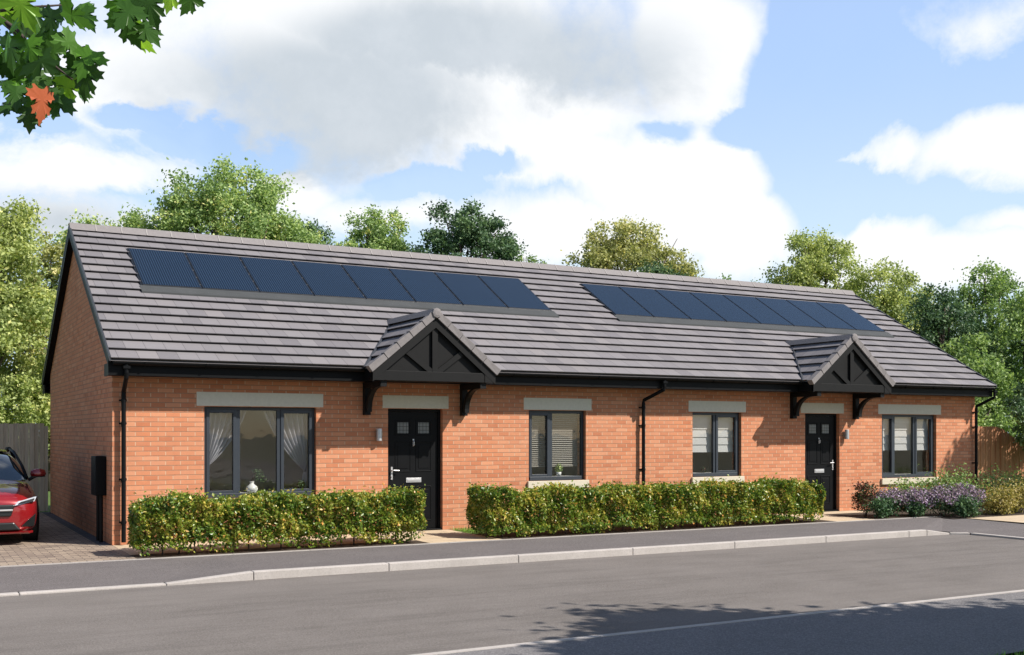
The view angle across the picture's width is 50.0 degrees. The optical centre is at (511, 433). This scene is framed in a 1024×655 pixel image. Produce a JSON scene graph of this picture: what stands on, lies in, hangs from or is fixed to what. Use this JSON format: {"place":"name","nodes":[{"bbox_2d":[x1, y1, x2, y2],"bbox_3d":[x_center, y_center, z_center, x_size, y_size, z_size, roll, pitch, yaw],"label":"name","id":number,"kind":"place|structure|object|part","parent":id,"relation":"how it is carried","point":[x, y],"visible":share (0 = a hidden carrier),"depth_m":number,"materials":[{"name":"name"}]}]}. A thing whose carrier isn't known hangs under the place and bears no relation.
{"place":"outdoors","nodes":[
{"label":"outdoors","id":0,"kind":"place"},
{"bbox_2d":[0,512,122,565],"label":"driveway paving","id":1,"kind":"structure","parent":0,"point":[56,542],"depth_m":16.18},
{"bbox_2d":[0,447,45,539],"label":"parked car","id":2,"kind":"object","parent":1,"relation":"on","point":[19,510],"visible":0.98,"depth_m":16.94,"materials":[{"name":"red paint"}]},
{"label":"windows","id":3,"kind":"part","parent":2,"relation":"part of","materials":[{"name":"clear glass"}]},
{"bbox_2d":[131,540,426,558],"bbox_3d":[-3.287,1.696,16.107,4.350,0.001,0.550,0,0,-29],"label":"soil bed","id":4,"kind":"object","parent":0,"point":[160,555],"visible":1,"depth_m":16.01,"materials":[{"name":"brown soil"}]},
{"bbox_2d":[126,482,427,555],"bbox_3d":[-3.393,1.244,16.238,4.392,0.986,1.034,0,0,-29],"label":"hedge","id":5,"kind":"object","parent":4,"relation":"on","point":[288,518],"visible":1,"depth_m":15.85,"materials":[{"name":"green plant"}]},
{"bbox_2d":[113,530,484,554],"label":"path","id":6,"kind":"structure","parent":0,"point":[437,534],"depth_m":17.03,"materials":[{"name":"beige concrete"}]},
{"bbox_2d":[332,204,413,251],"bbox_3d":[-4.845,-3.046,38.184,2.958,9.900,2.796,0,0,8],"label":"tree","id":7,"kind":"object","parent":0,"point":[375,237],"visible":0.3,"depth_m":37.88,"materials":[{"name":"green plant"}]},
{"bbox_2d":[418,537,497,542],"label":"path","id":8,"kind":"structure","parent":0,"point":[457,539],"depth_m":17.52,"materials":[{"name":"beige concrete"}]},
{"bbox_2d":[39,491,980,557],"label":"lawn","id":9,"kind":"structure","parent":0,"point":[453,530],"depth_m":20.36,"materials":[{"name":"green plant"}]},
{"bbox_2d":[0,423,47,510],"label":"board fence","id":10,"kind":"object","parent":9,"relation":"on","point":[28,443],"visible":0.64,"depth_m":23.61,"materials":[{"name":"grey wood"}]},
{"bbox_2d":[0,195,57,453],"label":"tree","id":11,"kind":"object","parent":9,"relation":"on","point":[16,245],"visible":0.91,"depth_m":29.87,"materials":[{"name":"green plant"}]},
{"bbox_2d":[0,228,63,490],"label":"tree","id":12,"kind":"object","parent":9,"relation":"on","point":[52,255],"visible":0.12,"depth_m":32.15,"materials":[{"name":"green plant"}]},
{"bbox_2d":[42,512,109,545],"bbox_3d":[-8.102,1.697,20.125,0.170,0.001,8.050,0,0,-29],"label":"driveway edging","id":13,"kind":"object","parent":9,"relation":"on","point":[87,535],"visible":1,"depth_m":19.35,"materials":[{"name":"grey concrete"}]},
{"bbox_2d":[41,202,161,290],"bbox_3d":[-12.243,-2.589,33.911,3.898,8.987,4.792,0,0,32],"label":"tree","id":14,"kind":"object","parent":9,"relation":"on","point":[135,219],"visible":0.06,"depth_m":33.54,"materials":[{"name":"green plant"}]},
{"bbox_2d":[101,545,136,558],"bbox_3d":[-5.613,1.697,15.702,0.230,0.001,2.100,0,0,-29],"label":"driveway edging","id":15,"kind":"object","parent":9,"relation":"on","point":[118,552],"visible":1,"depth_m":15.61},
{"bbox_2d":[145,151,329,244],"bbox_3d":[-8.192,-3.415,34.718,6.669,10.638,4.168,0,0,-29],"label":"tree","id":16,"kind":"object","parent":9,"relation":"on","point":[256,216],"visible":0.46,"depth_m":33.63,"materials":[{"name":"green plant"}]},
{"bbox_2d":[300,217,347,246],"bbox_3d":[-6.420,-2.575,36.176,2.486,8.958,2.204,0,0,-29],"label":"tree","id":17,"kind":"object","parent":9,"relation":"on","point":[313,227],"visible":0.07,"depth_m":36.05,"materials":[{"name":"green plant"}]},
{"bbox_2d":[402,196,528,261],"bbox_3d":[-1.599,-3.192,38.129,4.578,10.192,3.305,0,0,-8],"label":"tree","id":18,"kind":"object","parent":9,"relation":"on","point":[467,233],"visible":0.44,"depth_m":37.74,"materials":[{"name":"green plant"}]},
{"bbox_2d":[0,516,939,566],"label":"kerb","id":19,"kind":"structure","parent":9,"relation":"on","point":[434,543],"depth_m":16.75,"materials":[{"name":"concrete"}]},
{"bbox_2d":[41,222,997,544],"bbox_3d":[0.628,-0.975,24.666,19.835,5.749,9.435,0,0,-29],"label":"brick bungalow","id":20,"kind":"object","parent":9,"relation":"on","point":[445,378],"visible":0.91,"depth_m":20.49,"materials":[{"name":"brick"}]},
{"bbox_2d":[246,469,266,491],"bbox_3d":[-4.173,0.768,17.914,0.352,0.383,0.196,0,0,-29],"label":"vase","id":21,"kind":"object","parent":20,"relation":"on","point":[252,487],"visible":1,"depth_m":17.89,"materials":[{"name":"white ceramic"}]},
{"bbox_2d":[204,407,314,497],"bbox_3d":[-4.144,0.305,17.899,1.829,1.454,0.305,0,0,-29],"label":"window","id":22,"kind":"structure","parent":20,"relation":"in","point":[235,411],"depth_m":17.79,"materials":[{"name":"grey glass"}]},
{"bbox_2d":[297,479,304,488],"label":"pot plant","id":23,"kind":"object","parent":20,"relation":"on","point":[300,484],"visible":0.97,"depth_m":18.21,"materials":[{"name":"green plant"}]},
{"bbox_2d":[388,409,441,531],"bbox_3d":[-1.714,0.637,19.110,1.029,2.118,0.135,0,0,-29],"label":"door","id":24,"kind":"structure","parent":20,"relation":"in","point":[413,434],"depth_m":19.16,"materials":[{"name":"black plastic"}]},
{"bbox_2d":[532,414,577,466],"bbox_3d":[0.756,0.117,20.619,1.100,1.015,0.045,0,0,-29],"label":"venetian blind","id":25,"kind":"object","parent":20,"relation":"attached to","point":[538,454],"visible":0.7,"depth_m":20.67,"materials":[{"name":"white plastic"}]},
{"bbox_2d":[529,410,582,480],"bbox_3d":[0.751,0.228,20.616,1.239,1.299,0.305,0,0,-29],"label":"window","id":26,"kind":"structure","parent":20,"relation":"in","point":[548,476],"depth_m":20.42,"materials":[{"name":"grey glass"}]},
{"bbox_2d":[554,464,562,475],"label":"pot plant","id":27,"kind":"object","parent":20,"relation":"on","point":[559,469],"visible":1,"depth_m":20.61,"materials":[{"name":"green plant"}]},
{"bbox_2d":[693,415,732,451],"bbox_3d":[4.080,-0.003,22.439,1.120,0.775,0.022,0,0,-29],"label":"roman blind","id":28,"kind":"object","parent":20,"relation":"attached to","point":[701,433],"visible":0.66,"depth_m":22.40,"materials":[{"name":"white fabric"}]},
{"bbox_2d":[693,412,738,476],"bbox_3d":[4.067,0.228,22.457,1.258,1.299,0.305,0,0,-29],"label":"window","id":29,"kind":"structure","parent":20,"relation":"in","point":[714,416],"depth_m":22.37,"materials":[{"name":"grey plastic"}]},
{"bbox_2d":[805,414,838,511],"bbox_3d":[6.659,0.637,23.758,1.002,2.118,0.135,0,0,-29],"label":"door","id":30,"kind":"structure","parent":20,"relation":"in","point":[820,429],"depth_m":23.82,"materials":[{"name":"black plastic"}]},
{"bbox_2d":[883,417,927,450],"bbox_3d":[8.968,0.000,25.152,1.640,0.780,0.022,0,0,-29],"label":"roman blind","id":31,"kind":"object","parent":20,"relation":"attached to","point":[902,433],"visible":0.67,"depth_m":25.18,"materials":[{"name":"white fabric"}]},
{"bbox_2d":[882,415,932,477],"bbox_3d":[8.955,0.293,25.170,1.768,1.429,0.305,0,0,-29],"label":"window","id":32,"kind":"structure","parent":20,"relation":"in","point":[914,473],"depth_m":25.17,"materials":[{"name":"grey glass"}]},
{"bbox_3d":[-4.153,-0.398,17.914,1.750,0.020,0.020,0,0,-29],"label":"curtain pole","id":33,"kind":"object","parent":20,"relation":"attached to","visible":0},
{"bbox_2d":[210,410,246,463],"bbox_3d":[-4.607,0.065,17.681,0.670,0.910,0.104,0,0,-29],"label":"curtain","id":34,"kind":"object","parent":33,"relation":"hanging from","point":[220,432],"visible":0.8,"depth_m":17.63,"materials":[{"name":"white fabric"}]},
{"bbox_2d":[263,411,306,487],"bbox_3d":[-3.759,0.280,18.152,0.750,1.340,0.104,0,0,-29],"label":"curtain","id":35,"kind":"object","parent":33,"relation":"hanging from","point":[295,437],"visible":0.94,"depth_m":18.24,"materials":[{"name":"white fabric"}]},
{"bbox_2d":[515,252,548,263],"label":"tree","id":36,"kind":"object","parent":9,"relation":"on","point":[531,260],"visible":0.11,"depth_m":42.17,"materials":[{"name":"green plant"}]},
{"bbox_2d":[453,515,799,534],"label":"grass","id":37,"kind":"structure","parent":9,"relation":"on","point":[479,533],"depth_m":19.93,"materials":[{"name":"green plant"}]},
{"bbox_2d":[560,214,703,277],"bbox_3d":[4.473,-3.091,40.179,5.815,9.990,3.486,0,0,-29],"label":"tree","id":38,"kind":"object","parent":9,"relation":"on","point":[623,247],"visible":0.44,"depth_m":39.51,"materials":[{"name":"green plant"}]},
{"bbox_2d":[476,518,834,538],"bbox_3d":[2.808,1.698,19.776,7.330,0.001,1.050,0,0,-29],"label":"soil bed","id":39,"kind":"object","parent":9,"relation":"on","point":[628,529],"visible":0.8,"depth_m":19.56,"materials":[{"name":"brown soil"}]},
{"bbox_2d":[464,472,825,537],"bbox_3d":[2.628,1.239,19.621,7.435,1.007,1.087,0,0,-29],"label":"hedge","id":40,"kind":"object","parent":39,"relation":"on","point":[700,501],"visible":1,"depth_m":18.99,"materials":[{"name":"green plant"}]},
{"bbox_2d":[633,258,689,275],"bbox_3d":[5.005,-2.227,38.804,4.224,8.263,3.034,0,0,-29],"label":"tree","id":41,"kind":"object","parent":9,"relation":"on","point":[659,269],"visible":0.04,"depth_m":38.19,"materials":[{"name":"green plant"}]},
{"bbox_2d":[716,273,760,282],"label":"tree","id":42,"kind":"object","parent":9,"relation":"on","point":[730,277],"visible":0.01,"depth_m":47.99,"materials":[{"name":"green plant"}]},
{"bbox_2d":[759,224,873,295],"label":"tree","id":43,"kind":"object","parent":9,"relation":"on","point":[810,268],"visible":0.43,"depth_m":41.42,"materials":[{"name":"green plant"}]},
{"bbox_2d":[842,256,973,345],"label":"tree","id":44,"kind":"object","parent":9,"relation":"on","point":[891,300],"visible":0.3,"depth_m":40.32,"materials":[{"name":"green plant"}]},
{"bbox_2d":[855,505,1023,518],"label":"soil bed","id":45,"kind":"object","parent":9,"relation":"on","point":[954,516],"visible":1,"depth_m":22.96,"materials":[{"name":"brown soil"}]},
{"bbox_2d":[883,476,936,508],"bbox_3d":[8.894,1.308,24.238,1.334,0.803,1.205,0,0,1],"label":"rose bush","id":46,"kind":"object","parent":45,"relation":"on","point":[906,486],"visible":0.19,"depth_m":24.21,"materials":[{"name":"green plant"}]},
{"bbox_2d":[920,481,963,515],"bbox_3d":[8.864,1.337,22.548,1.091,0.737,0.900,0,0,-3],"label":"flowering plant","id":47,"kind":"object","parent":45,"relation":"on","point":[939,493],"visible":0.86,"depth_m":22.38,"materials":[{"name":"purple plant"}]},
{"bbox_2d":[917,461,1001,507],"bbox_3d":[10.069,1.168,24.921,1.816,1.078,2.071,0,0,-29],"label":"rose bush","id":48,"kind":"object","parent":45,"relation":"on","point":[948,479],"visible":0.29,"depth_m":24.73,"materials":[{"name":"green plant"}]},
{"bbox_2d":[948,495,984,517],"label":"shrub","id":49,"kind":"object","parent":45,"relation":"on","point":[964,507],"visible":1,"depth_m":22.06,"materials":[{"name":"green plant"}]},
{"bbox_2d":[941,481,992,513],"bbox_3d":[9.329,1.349,22.805,1.188,0.714,1.023,0,0,-29],"label":"flowering plant","id":50,"kind":"object","parent":45,"relation":"on","point":[974,490],"visible":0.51,"depth_m":22.60,"materials":[{"name":"purple plant"}]},
{"bbox_2d":[973,460,1023,494],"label":"rose bush","id":51,"kind":"object","parent":45,"relation":"on","point":[1005,481],"visible":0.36,"depth_m":25.59,"materials":[{"name":"green plant"}]},
{"bbox_2d":[979,477,1023,514],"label":"euonymus bush","id":52,"kind":"object","parent":45,"relation":"on","point":[1002,502],"visible":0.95,"depth_m":22.85,"materials":[{"name":"yellow plant"}]},
{"bbox_2d":[989,474,1023,512],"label":"euonymus bush","id":53,"kind":"object","parent":45,"relation":"on","point":[1021,502],"visible":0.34,"depth_m":23.43,"materials":[{"name":"yellow plant"}]},
{"bbox_2d":[896,281,1014,419],"bbox_3d":[14.275,-1.580,36.125,5.269,6.976,3.874,0,0,-29],"label":"tree","id":54,"kind":"object","parent":9,"relation":"on","point":[941,315],"visible":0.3,"depth_m":35.98,"materials":[{"name":"green plant"}]},
{"bbox_2d":[940,328,1022,434],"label":"tree","id":55,"kind":"object","parent":9,"relation":"on","point":[989,369],"visible":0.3,"depth_m":32.30,"materials":[{"name":"green plant"}]},
{"bbox_2d":[952,255,1023,375],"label":"tree","id":56,"kind":"object","parent":9,"relation":"on","point":[994,289],"visible":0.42,"depth_m":39.48,"materials":[{"name":"green plant"}]},
{"bbox_2d":[970,286,1023,438],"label":"tree","id":57,"kind":"object","parent":9,"relation":"on","point":[1015,321],"visible":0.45,"depth_m":34.85,"materials":[{"name":"green plant"}]},
{"bbox_2d":[978,426,1023,494],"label":"board fence","id":58,"kind":"object","parent":9,"relation":"on","point":[1000,448],"visible":0.27,"depth_m":29.46,"materials":[{"name":"brown wood"}]},
{"bbox_2d":[1002,382,1023,449],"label":"tree","id":59,"kind":"object","parent":9,"relation":"on","point":[1016,405],"visible":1,"depth_m":29.02,"materials":[{"name":"green plant"}]},
{"bbox_2d":[0,534,1023,654],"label":"road","id":60,"kind":"structure","parent":0,"point":[412,612],"depth_m":11.88,"materials":[{"name":"grey asphalt"}]},
{"bbox_2d":[0,517,1023,592],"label":"pavement","id":61,"kind":"structure","parent":0,"point":[61,576],"depth_m":15.68,"materials":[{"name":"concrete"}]},
{"bbox_2d":[0,0,1023,435],"label":"sky","id":62,"kind":"structure","parent":0,"point":[732,127],"materials":[{"name":"blue"}]},
{"bbox_2d":[7,437,1023,654],"bbox_3d":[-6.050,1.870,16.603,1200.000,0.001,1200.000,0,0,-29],"label":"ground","id":63,"kind":"structure","parent":0,"point":[939,531],"depth_m":22.74,"materials":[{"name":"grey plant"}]},
{"bbox_2d":[0,0,205,134],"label":"maple tree","id":64,"kind":"object","parent":63,"relation":"on","point":[24,60],"visible":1,"depth_m":3.41,"materials":[{"name":"green plant"}]},
{"bbox_2d":[0,529,1023,596],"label":"kerb","id":65,"kind":"structure","parent":63,"relation":"on","point":[370,567],"depth_m":15.20,"materials":[{"name":"concrete"}]},
{"bbox_2d":[413,589,1023,654],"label":"kerb","id":66,"kind":"structure","parent":63,"relation":"on","point":[643,631],"depth_m":10.17,"materials":[{"name":"concrete"}]},
{"bbox_2d":[440,592,1023,654],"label":"pavement","id":67,"kind":"structure","parent":0,"point":[990,624],"depth_m":9.65,"materials":[{"name":"grey asphalt"}]},
{"bbox_2d":[778,510,927,520],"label":"path","id":68,"kind":"structure","parent":0,"point":[834,518],"depth_m":22.09,"materials":[{"name":"beige concrete"}]},
{"bbox_2d":[825,512,923,518],"bbox_3d":[7.487,1.690,22.608,1.500,0.001,1.440,0,0,-29],"label":"soil bed","id":69,"kind":"object","parent":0,"point":[870,515],"visible":0.8,"depth_m":22.55,"materials":[{"name":"brown soil"}]},
{"bbox_2d":[847,477,880,515],"bbox_3d":[7.175,1.295,22.309,0.597,0.816,0.663,0,0,39],"label":"shrub","id":70,"kind":"object","parent":69,"relation":"on","point":[862,496],"visible":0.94,"depth_m":22.25,"materials":[{"name":"red plant"}]},
{"bbox_2d":[861,494,900,517],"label":"shrub","id":71,"kind":"object","parent":69,"relation":"on","point":[883,507],"visible":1,"depth_m":21.84,"materials":[{"name":"green plant"}]},
{"bbox_2d":[869,485,911,516],"bbox_3d":[7.684,1.381,22.456,1.027,0.647,0.931,0,0,-29],"label":"flowering plant","id":72,"kind":"object","parent":69,"relation":"on","point":[891,493],"visible":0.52,"depth_m":22.24,"materials":[{"name":"purple plant"}]},
{"bbox_2d":[896,486,935,516],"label":"flowering plant","id":73,"kind":"object","parent":69,"relation":"on","point":[912,495],"visible":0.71,"depth_m":22.27,"materials":[{"name":"purple plant"}]},
{"bbox_2d":[902,498,929,516],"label":"shrub","id":74,"kind":"object","parent":69,"relation":"on","point":[913,511],"visible":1,"depth_m":22.17,"materials":[{"name":"green plant"}]},
{"bbox_2d":[971,515,1023,522],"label":"path","id":75,"kind":"structure","parent":0,"point":[1016,518],"depth_m":21.88,"materials":[{"name":"beige concrete"}]},
{"bbox_2d":[981,649,1023,654],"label":"grass","id":76,"kind":"structure","parent":0,"point":[1011,654],"depth_m":8.80,"materials":[{"name":"green plant"}]}
]}

